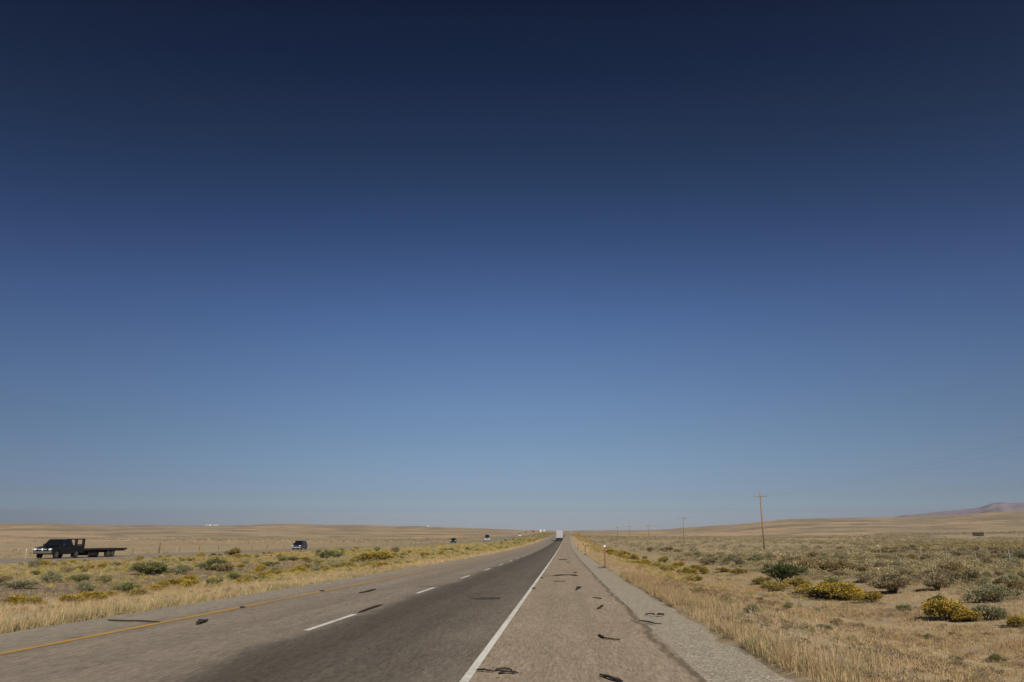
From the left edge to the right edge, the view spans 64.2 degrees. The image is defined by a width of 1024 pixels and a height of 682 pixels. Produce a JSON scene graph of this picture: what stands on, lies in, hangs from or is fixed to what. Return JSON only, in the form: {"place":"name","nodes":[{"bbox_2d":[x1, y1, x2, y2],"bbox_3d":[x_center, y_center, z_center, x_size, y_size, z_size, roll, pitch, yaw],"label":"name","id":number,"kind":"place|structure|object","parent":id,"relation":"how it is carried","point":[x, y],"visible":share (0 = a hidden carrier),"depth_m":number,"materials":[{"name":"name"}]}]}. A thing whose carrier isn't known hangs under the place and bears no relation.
{"place":"outdoors","nodes":[
{"label":"outdoors","id":0,"kind":"place"},
{"bbox_2d":[33,539,83,558],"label":"pickup truck","id":1,"kind":"object","parent":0,"point":[56,548],"visible":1,"depth_m":86.19,"materials":[{"name":"black paint"}]},
{"bbox_2d":[0,543,395,556],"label":"dry grass","id":2,"kind":"structure","parent":0,"point":[195,549],"depth_m":218.83,"materials":[{"name":"beige plant"}]},
{"bbox_2d":[0,536,449,557],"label":"distant scrub","id":3,"kind":"object","parent":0,"point":[314,540],"visible":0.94,"depth_m":399.38,"materials":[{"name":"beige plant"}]},
{"bbox_2d":[0,545,510,588],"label":"scrub","id":4,"kind":"object","parent":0,"point":[196,559],"visible":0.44,"depth_m":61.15,"materials":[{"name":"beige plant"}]},
{"bbox_2d":[0,535,527,563],"bbox_3d":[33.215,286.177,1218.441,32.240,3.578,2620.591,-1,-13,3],"label":"opposite carriageway","id":5,"kind":"structure","parent":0,"point":[16,560],"depth_m":118.63,"materials":[{"name":"grey asphalt"}]},
{"bbox_2d":[70,539,126,556],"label":"flatbed trailer","id":6,"kind":"object","parent":5,"relation":"on","point":[94,552],"visible":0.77,"depth_m":92.78,"materials":[{"name":"metal"}]},
{"bbox_2d":[0,535,554,652],"bbox_3d":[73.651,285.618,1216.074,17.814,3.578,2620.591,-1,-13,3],"label":"shoulder","id":7,"kind":"object","parent":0,"point":[16,640],"visible":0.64,"depth_m":19.43},
{"bbox_2d":[291,541,307,549],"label":"sport utility car","id":8,"kind":"object","parent":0,"point":[301,545],"visible":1,"depth_m":159.20,"materials":[{"name":"blue paint"}]},
{"bbox_2d":[314,537,542,554],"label":"scrub","id":9,"kind":"object","parent":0,"point":[444,547],"visible":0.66,"depth_m":204.04,"materials":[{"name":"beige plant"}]},
{"bbox_2d":[448,532,553,549],"bbox_3d":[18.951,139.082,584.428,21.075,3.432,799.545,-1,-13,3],"label":"distant scrub","id":10,"kind":"object","parent":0,"point":[542,535],"visible":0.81,"depth_m":368.08,"materials":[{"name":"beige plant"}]},
{"bbox_2d":[0,511,1023,681],"bbox_3d":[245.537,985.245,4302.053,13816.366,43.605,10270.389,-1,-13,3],"label":"ground","id":11,"kind":"structure","parent":0,"point":[23,535],"depth_m":381.21,"materials":[{"name":"beige soil"}]},
{"bbox_2d":[0,574,13,582],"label":"sagebrush","id":12,"kind":"object","parent":11,"relation":"on","point":[3,577],"visible":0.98,"depth_m":46.45,"materials":[{"name":"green plant"}]},
{"bbox_2d":[0,579,40,588],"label":"saltbush","id":13,"kind":"object","parent":11,"relation":"on","point":[20,584],"visible":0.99,"depth_m":38.74,"materials":[{"name":"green plant"}]},
{"bbox_2d":[1,593,41,605],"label":"rabbitbrush","id":14,"kind":"object","parent":11,"relation":"on","point":[12,599],"visible":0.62,"depth_m":26.99,"materials":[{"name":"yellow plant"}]},
{"bbox_2d":[23,597,45,604],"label":"rabbitbrush","id":15,"kind":"object","parent":11,"relation":"on","point":[33,600],"visible":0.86,"depth_m":25.62,"materials":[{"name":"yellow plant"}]},
{"bbox_2d":[27,559,41,567],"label":"saltbush","id":16,"kind":"object","parent":11,"relation":"on","point":[33,563],"visible":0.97,"depth_m":66.54,"materials":[{"name":"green plant"}]},
{"bbox_2d":[39,569,64,582],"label":"saltbush","id":17,"kind":"object","parent":11,"relation":"on","point":[47,576],"visible":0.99,"depth_m":46.59,"materials":[{"name":"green plant"}]},
{"bbox_2d":[57,593,85,602],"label":"rabbitbrush","id":18,"kind":"object","parent":11,"relation":"on","point":[73,597],"visible":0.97,"depth_m":25.64,"materials":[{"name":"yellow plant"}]},
{"bbox_2d":[69,573,91,582],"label":"greasewood shrub","id":19,"kind":"object","parent":11,"relation":"on","point":[82,576],"visible":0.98,"depth_m":47.30,"materials":[{"name":"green plant"}]},
{"bbox_2d":[75,580,95,591],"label":"saltbush","id":20,"kind":"object","parent":11,"relation":"on","point":[85,586],"visible":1,"depth_m":36.34,"materials":[{"name":"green plant"}]},
{"bbox_2d":[77,590,109,601],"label":"rabbitbrush","id":21,"kind":"object","parent":11,"relation":"on","point":[93,594],"visible":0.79,"depth_m":29.51,"materials":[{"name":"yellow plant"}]},
{"bbox_2d":[109,581,140,592],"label":"greasewood shrub","id":22,"kind":"object","parent":11,"relation":"on","point":[126,586],"visible":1,"depth_m":36.68,"materials":[{"name":"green plant"}]},
{"bbox_2d":[125,587,152,595],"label":"rabbitbrush","id":23,"kind":"object","parent":11,"relation":"on","point":[139,590],"visible":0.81,"depth_m":30.53,"materials":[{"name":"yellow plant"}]},
{"bbox_2d":[125,560,170,575],"bbox_3d":[-27.090,16.990,60.922,3.329,1.266,3.575,10,-16,-36],"label":"greasewood shrub","id":24,"kind":"object","parent":11,"relation":"on","point":[147,568],"visible":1,"depth_m":60.66,"materials":[{"name":"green plant"}]},
{"bbox_2d":[145,584,165,590],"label":"rabbitbrush","id":25,"kind":"object","parent":11,"relation":"on","point":[154,587],"visible":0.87,"depth_m":37.02,"materials":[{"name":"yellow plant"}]},
{"bbox_2d":[165,578,185,586],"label":"rabbitbrush","id":26,"kind":"object","parent":11,"relation":"on","point":[174,581],"visible":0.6,"depth_m":41.16,"materials":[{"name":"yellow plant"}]},
{"bbox_2d":[169,564,194,574],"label":"saltbush","id":27,"kind":"object","parent":11,"relation":"on","point":[183,568],"visible":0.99,"depth_m":61.06,"materials":[{"name":"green plant"}]},
{"bbox_2d":[178,579,197,586],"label":"rabbitbrush","id":28,"kind":"object","parent":11,"relation":"on","point":[188,582],"visible":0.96,"depth_m":38.92,"materials":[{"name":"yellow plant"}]},
{"bbox_2d":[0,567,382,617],"bbox_3d":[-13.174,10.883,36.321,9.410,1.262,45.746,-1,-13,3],"label":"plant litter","id":29,"kind":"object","parent":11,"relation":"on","point":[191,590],"visible":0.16,"depth_m":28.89,"materials":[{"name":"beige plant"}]},
{"bbox_2d":[0,554,420,607],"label":"dry grass","id":30,"kind":"structure","parent":11,"relation":"on","point":[293,562],"depth_m":58.50,"materials":[{"name":"beige plant"}]},
{"bbox_2d":[193,556,230,569],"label":"greasewood shrub","id":31,"kind":"object","parent":11,"relation":"on","point":[211,562],"visible":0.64,"depth_m":67.30,"materials":[{"name":"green plant"}]},
{"bbox_2d":[0,562,437,633],"bbox_3d":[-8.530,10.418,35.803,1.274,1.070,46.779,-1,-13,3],"label":"dry grass","id":32,"kind":"structure","parent":11,"relation":"on","point":[57,619],"depth_m":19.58,"materials":[{"name":"beige plant"}]},
{"bbox_2d":[210,562,235,571],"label":"sagebrush","id":33,"kind":"object","parent":11,"relation":"on","point":[223,567],"visible":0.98,"depth_m":65.56,"materials":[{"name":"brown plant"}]},
{"bbox_2d":[5,539,458,557],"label":"wire fence","id":34,"kind":"object","parent":11,"relation":"on","point":[238,546],"visible":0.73,"depth_m":160.84,"materials":[{"name":"grey metal"}]},
{"bbox_2d":[227,572,241,579],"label":"greasewood shrub","id":35,"kind":"object","parent":11,"relation":"on","point":[234,575],"visible":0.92,"depth_m":45.47,"materials":[{"name":"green plant"}]},
{"bbox_2d":[254,564,267,570],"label":"rabbitbrush","id":36,"kind":"object","parent":11,"relation":"on","point":[260,567],"visible":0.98,"depth_m":66.62,"materials":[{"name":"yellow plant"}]},
{"bbox_2d":[0,535,564,681],"bbox_3d":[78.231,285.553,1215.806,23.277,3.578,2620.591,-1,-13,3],"label":"highway lanes","id":37,"kind":"structure","parent":11,"relation":"on","point":[447,628],"depth_m":14.12,"materials":[{"name":"grey asphalt"}]},
{"bbox_2d":[0,535,555,654],"bbox_3d":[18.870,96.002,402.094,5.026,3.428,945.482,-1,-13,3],"label":"yellow line","id":38,"kind":"object","parent":37,"relation":"on","point":[6,652],"visible":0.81,"depth_m":17.32,"materials":[{"name":"paint"}]},
{"bbox_2d":[305,546,545,629],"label":"lane dashes","id":39,"kind":"object","parent":37,"relation":"on","point":[355,614],"visible":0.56,"depth_m":17.82,"materials":[{"name":"white paint"}]},
{"bbox_2d":[470,597,499,599],"bbox_3d":[-0.820,7.812,24.753,0.944,0.007,0.939,-1,-13,3],"label":"road stain","id":40,"kind":"object","parent":37,"relation":"on","point":[487,598],"visible":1,"depth_m":24.76,"materials":[{"name":"grey asphalt"}]},
{"bbox_2d":[459,541,562,681],"bbox_3d":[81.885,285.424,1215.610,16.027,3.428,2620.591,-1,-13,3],"label":"edge line","id":41,"kind":"object","parent":37,"relation":"on","point":[469,674],"visible":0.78,"depth_m":13.80,"materials":[{"name":"white paint"}]},
{"bbox_2d":[314,549,336,557],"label":"greasewood shrub","id":42,"kind":"object","parent":11,"relation":"on","point":[326,552],"visible":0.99,"depth_m":115.71,"materials":[{"name":"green plant"}]},
{"bbox_2d":[351,552,380,560],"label":"rabbitbrush","id":43,"kind":"object","parent":11,"relation":"on","point":[365,556],"visible":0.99,"depth_m":103.16,"materials":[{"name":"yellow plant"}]},
{"bbox_2d":[223,542,520,560],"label":"dry grass","id":44,"kind":"structure","parent":11,"relation":"on","point":[386,551],"depth_m":134.19,"materials":[{"name":"beige plant"}]},
{"bbox_2d":[369,551,396,559],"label":"rabbitbrush","id":45,"kind":"object","parent":11,"relation":"on","point":[385,555],"visible":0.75,"depth_m":105.92,"materials":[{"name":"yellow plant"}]},
{"bbox_2d":[342,539,543,568],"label":"dry grass","id":46,"kind":"structure","parent":11,"relation":"on","point":[436,560],"depth_m":92.98,"materials":[{"name":"beige plant"}]},
{"bbox_2d":[469,535,707,681],"bbox_3d":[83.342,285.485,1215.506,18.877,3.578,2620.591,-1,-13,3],"label":"paved shoulder","id":47,"kind":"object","parent":11,"relation":"on","point":[554,628],"visible":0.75,"depth_m":13.89},
{"bbox_2d":[571,537,628,559],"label":"dry grass","id":48,"kind":"structure","parent":11,"relation":"on","point":[576,541],"depth_m":203.32,"materials":[{"name":"beige plant"}]},
{"bbox_2d":[572,533,633,554],"bbox_3d":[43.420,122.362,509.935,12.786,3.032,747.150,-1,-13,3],"label":"distant scrub","id":49,"kind":"object","parent":11,"relation":"on","point":[579,537],"visible":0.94,"depth_m":280.73,"materials":[{"name":"green plant"}]},
{"bbox_2d":[659,564,675,571],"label":"rabbitbrush","id":50,"kind":"object","parent":11,"relation":"on","point":[666,568],"visible":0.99,"depth_m":69.28,"materials":[{"name":"yellow plant"}]},
{"bbox_2d":[584,551,775,593],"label":"dry grass","id":51,"kind":"structure","parent":11,"relation":"on","point":[615,563],"depth_m":60.30,"materials":[{"name":"beige plant"}]},
{"bbox_2d":[569,535,794,681],"bbox_3d":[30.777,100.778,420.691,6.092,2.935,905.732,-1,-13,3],"label":"gravel verge","id":52,"kind":"structure","parent":11,"relation":"on","point":[702,651],"depth_m":14.27,"materials":[{"name":"grey gravel"}]},
{"bbox_2d":[682,566,697,573],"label":"rabbitbrush","id":53,"kind":"object","parent":11,"relation":"on","point":[685,569],"visible":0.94,"depth_m":65.55,"materials":[{"name":"yellow plant"}]},
{"bbox_2d":[682,575,703,581],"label":"rabbitbrush","id":54,"kind":"object","parent":11,"relation":"on","point":[695,579],"visible":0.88,"depth_m":49.86,"materials":[{"name":"yellow plant"}]},
{"bbox_2d":[699,557,718,564],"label":"sagebrush","id":55,"kind":"object","parent":11,"relation":"on","point":[708,560],"visible":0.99,"depth_m":86.52,"materials":[{"name":"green plant"}]},
{"bbox_2d":[594,550,826,599],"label":"scrub","id":56,"kind":"object","parent":11,"relation":"on","point":[671,576],"visible":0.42,"depth_m":60.54,"materials":[{"name":"green plant"}]},
{"bbox_2d":[721,551,746,562],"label":"saltbush","id":57,"kind":"object","parent":11,"relation":"on","point":[730,558],"visible":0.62,"depth_m":83.17,"materials":[{"name":"green plant"}]},
{"bbox_2d":[727,567,748,573],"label":"rabbitbrush","id":58,"kind":"object","parent":11,"relation":"on","point":[737,570],"visible":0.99,"depth_m":63.97,"materials":[{"name":"yellow plant"}]},
{"bbox_2d":[743,604,759,613],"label":"saltbush","id":59,"kind":"object","parent":11,"relation":"on","point":[753,607],"visible":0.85,"depth_m":20.70,"materials":[{"name":"green plant"}]},
{"bbox_2d":[749,553,764,560],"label":"saltbush","id":60,"kind":"object","parent":11,"relation":"on","point":[755,557],"visible":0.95,"depth_m":85.69,"materials":[{"name":"green plant"}]},
{"bbox_2d":[753,493,766,549],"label":"utility pole","id":61,"kind":"object","parent":11,"relation":"on","point":[760,496],"visible":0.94,"depth_m":178.75,"materials":[{"name":"brown wood"}]},
{"bbox_2d":[751,576,771,583],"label":"rabbitbrush","id":62,"kind":"object","parent":11,"relation":"on","point":[759,579],"visible":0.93,"depth_m":52.32,"materials":[{"name":"yellow plant"}]},
{"bbox_2d":[759,579,791,590],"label":"rabbitbrush","id":63,"kind":"object","parent":11,"relation":"on","point":[772,585],"visible":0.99,"depth_m":45.72,"materials":[{"name":"yellow plant"}]},
{"bbox_2d":[759,562,810,581],"bbox_3d":[17.470,14.840,52.205,2.611,1.540,3.186,3,-13,-12],"label":"greasewood shrub","id":64,"kind":"object","parent":11,"relation":"on","point":[782,571],"visible":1,"depth_m":51.86,"materials":[{"name":"green plant"}]},
{"bbox_2d":[783,576,812,586],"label":"rabbitbrush","id":65,"kind":"object","parent":11,"relation":"on","point":[795,581],"visible":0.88,"depth_m":46.23,"materials":[{"name":"yellow plant"}]},
{"bbox_2d":[588,531,1023,560],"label":"distant scrub","id":66,"kind":"object","parent":11,"relation":"on","point":[887,539],"visible":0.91,"depth_m":309.04,"materials":[{"name":"green plant"}]},
{"bbox_2d":[795,557,818,570],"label":"sagebrush","id":67,"kind":"object","parent":11,"relation":"on","point":[807,563],"visible":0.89,"depth_m":60.46,"materials":[{"name":"green plant"}]},
{"bbox_2d":[789,585,827,597],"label":"rabbitbrush","id":68,"kind":"object","parent":11,"relation":"on","point":[810,591],"visible":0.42,"depth_m":39.10,"materials":[{"name":"yellow plant"}]},
{"bbox_2d":[620,572,1023,681],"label":"dry grass","id":69,"kind":"structure","parent":11,"relation":"on","point":[938,671],"depth_m":18.96,"materials":[{"name":"beige plant"}]},
{"bbox_2d":[822,576,839,583],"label":"greasewood shrub","id":70,"kind":"object","parent":11,"relation":"on","point":[830,580],"visible":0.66,"depth_m":45.40,"materials":[{"name":"green plant"}]},
{"bbox_2d":[814,558,851,572],"bbox_3d":[22.707,15.911,57.520,2.364,1.260,2.481,-1,-13,3],"label":"sagebrush","id":71,"kind":"object","parent":11,"relation":"on","point":[833,565],"visible":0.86,"depth_m":57.41,"materials":[{"name":"green plant"}]},
{"bbox_2d":[814,581,866,599],"bbox_3d":[15.336,11.653,37.942,2.452,0.979,2.011,-3,-13,13],"label":"rabbitbrush","id":72,"kind":"object","parent":11,"relation":"on","point":[843,590],"visible":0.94,"depth_m":37.72,"materials":[{"name":"yellow plant"}]},
{"bbox_2d":[658,549,1023,577],"bbox_3d":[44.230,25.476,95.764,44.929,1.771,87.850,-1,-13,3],"label":"scrub","id":73,"kind":"object","parent":11,"relation":"on","point":[925,562],"visible":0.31,"depth_m":77.87,"materials":[{"name":"green plant"}]},
{"bbox_2d":[667,553,1023,601],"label":"scrub","id":74,"kind":"object","parent":11,"relation":"on","point":[971,584],"visible":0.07,"depth_m":51.24,"materials":[{"name":"green plant"}]},
{"bbox_2d":[682,540,1016,558],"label":"scrub","id":75,"kind":"object","parent":11,"relation":"on","point":[887,548],"visible":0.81,"depth_m":101.55,"materials":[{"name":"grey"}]},
{"bbox_2d":[842,561,872,571],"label":"sagebrush","id":76,"kind":"object","parent":11,"relation":"on","point":[863,567],"visible":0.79,"depth_m":56.56,"materials":[{"name":"green plant"}]},
{"bbox_2d":[853,570,877,582],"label":"sagebrush","id":77,"kind":"object","parent":11,"relation":"on","point":[865,576],"visible":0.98,"depth_m":46.51,"materials":[{"name":"green plant"}]},
{"bbox_2d":[850,589,884,602],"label":"rabbitbrush","id":78,"kind":"object","parent":11,"relation":"on","point":[871,596],"visible":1,"depth_m":35.83,"materials":[{"name":"yellow plant"}]},
{"bbox_2d":[866,570,911,592],"bbox_3d":[17.970,11.417,38.550,2.100,1.155,2.530,-9,-16,34],"label":"sagebrush","id":79,"kind":"object","parent":11,"relation":"on","point":[896,582],"visible":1,"depth_m":38.26,"materials":[{"name":"green plant"}]},
{"bbox_2d":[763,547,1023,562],"bbox_3d":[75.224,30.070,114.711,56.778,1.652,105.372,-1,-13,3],"label":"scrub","id":80,"kind":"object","parent":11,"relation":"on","point":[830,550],"visible":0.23,"depth_m":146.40,"materials":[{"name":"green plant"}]},
{"bbox_2d":[895,603,914,610],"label":"greasewood shrub","id":81,"kind":"object","parent":11,"relation":"on","point":[901,607],"visible":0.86,"depth_m":30.28,"materials":[{"name":"green plant"}]},
{"bbox_2d":[898,567,917,575],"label":"sagebrush","id":82,"kind":"object","parent":11,"relation":"on","point":[907,571],"visible":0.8,"depth_m":50.58,"materials":[{"name":"green plant"}]},
{"bbox_2d":[799,540,1023,548],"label":"distant scrub","id":83,"kind":"object","parent":11,"relation":"on","point":[1006,545],"visible":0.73,"depth_m":233.57,"materials":[{"name":"green plant"}]},
{"bbox_2d":[921,566,949,577],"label":"sagebrush","id":84,"kind":"object","parent":11,"relation":"on","point":[938,570],"visible":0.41,"depth_m":46.99,"materials":[{"name":"green plant"}]},
{"bbox_2d":[923,570,949,590],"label":"sagebrush","id":85,"kind":"object","parent":11,"relation":"on","point":[936,580],"visible":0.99,"depth_m":37.23,"materials":[{"name":"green plant"}]},
{"bbox_2d":[920,594,967,620],"bbox_3d":[14.188,8.751,26.651,1.670,0.926,1.840,-6,-14,24],"label":"rabbitbrush","id":86,"kind":"object","parent":11,"relation":"on","point":[940,607],"visible":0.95,"depth_m":26.30,"materials":[{"name":"yellow plant"}]},
{"bbox_2d":[936,559,966,572],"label":"sagebrush","id":87,"kind":"object","parent":11,"relation":"on","point":[954,566],"visible":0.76,"depth_m":52.31,"materials":[{"name":"green plant"}]},
{"bbox_2d":[944,568,983,582],"bbox_3d":[24.314,12.790,44.239,1.991,1.031,2.562,5,-14,-22],"label":"sagebrush","id":88,"kind":"object","parent":11,"relation":"on","point":[970,574],"visible":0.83,"depth_m":43.69,"materials":[{"name":"green plant"}]},
{"bbox_2d":[950,606,984,620],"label":"rabbitbrush","id":89,"kind":"object","parent":11,"relation":"on","point":[964,614],"visible":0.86,"depth_m":25.92,"materials":[{"name":"yellow plant"}]},
{"bbox_2d":[971,603,1009,620],"bbox_3d":[15.265,8.684,26.046,1.170,0.613,1.166,-8,-15,30],"label":"saltbush","id":90,"kind":"object","parent":11,"relation":"on","point":[991,611],"visible":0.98,"depth_m":25.83,"materials":[{"name":"green plant"}]},
{"bbox_2d":[965,580,1023,601],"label":"saltbush","id":91,"kind":"object","parent":11,"relation":"on","point":[989,591],"visible":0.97,"depth_m":32.50,"materials":[{"name":"green plant"}]},
{"bbox_2d":[988,652,1006,662],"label":"greasewood shrub","id":92,"kind":"object","parent":11,"relation":"on","point":[994,656],"visible":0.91,"depth_m":18.07,"materials":[{"name":"green plant"}]},
{"bbox_2d":[999,570,1022,580],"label":"saltbush","id":93,"kind":"object","parent":11,"relation":"on","point":[1011,576],"visible":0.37,"depth_m":42.43,"materials":[{"name":"green plant"}]},
{"bbox_2d":[1000,578,1023,590],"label":"sagebrush","id":94,"kind":"object","parent":11,"relation":"on","point":[1015,584],"visible":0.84,"depth_m":35.61,"materials":[{"name":"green plant"}]},
{"bbox_2d":[1006,613,1023,627],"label":"rabbitbrush","id":95,"kind":"object","parent":11,"relation":"on","point":[1017,620],"visible":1,"depth_m":23.96,"materials":[{"name":"yellow plant"}]},
{"bbox_2d":[1013,550,1023,558],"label":"saltbush","id":96,"kind":"object","parent":11,"relation":"on","point":[1018,553],"visible":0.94,"depth_m":84.24,"materials":[{"name":"green plant"}]},
{"bbox_2d":[0,0,1023,530],"label":"sky","id":97,"kind":"structure","parent":0,"point":[547,265],"materials":[{"name":"blue"}]},
{"bbox_2d":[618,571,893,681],"bbox_3d":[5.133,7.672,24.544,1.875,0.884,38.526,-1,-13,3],"label":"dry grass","id":98,"kind":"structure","parent":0,"point":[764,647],"depth_m":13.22,"materials":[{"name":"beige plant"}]},
{"bbox_2d":[628,548,1011,579],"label":"dry grass","id":99,"kind":"structure","parent":0,"point":[718,565],"depth_m":129.51,"materials":[{"name":"beige plant"}]},
{"bbox_2d":[705,569,1023,651],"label":"dry grass","id":100,"kind":"structure","parent":0,"point":[927,590],"depth_m":34.84,"materials":[{"name":"beige plant"}]},
{"bbox_2d":[896,502,1023,516],"bbox_3d":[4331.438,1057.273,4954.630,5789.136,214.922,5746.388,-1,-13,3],"label":"mountain","id":101,"kind":"structure","parent":0,"point":[1000,507],"depth_m":5221.28,"materials":[{"name":"stone"}]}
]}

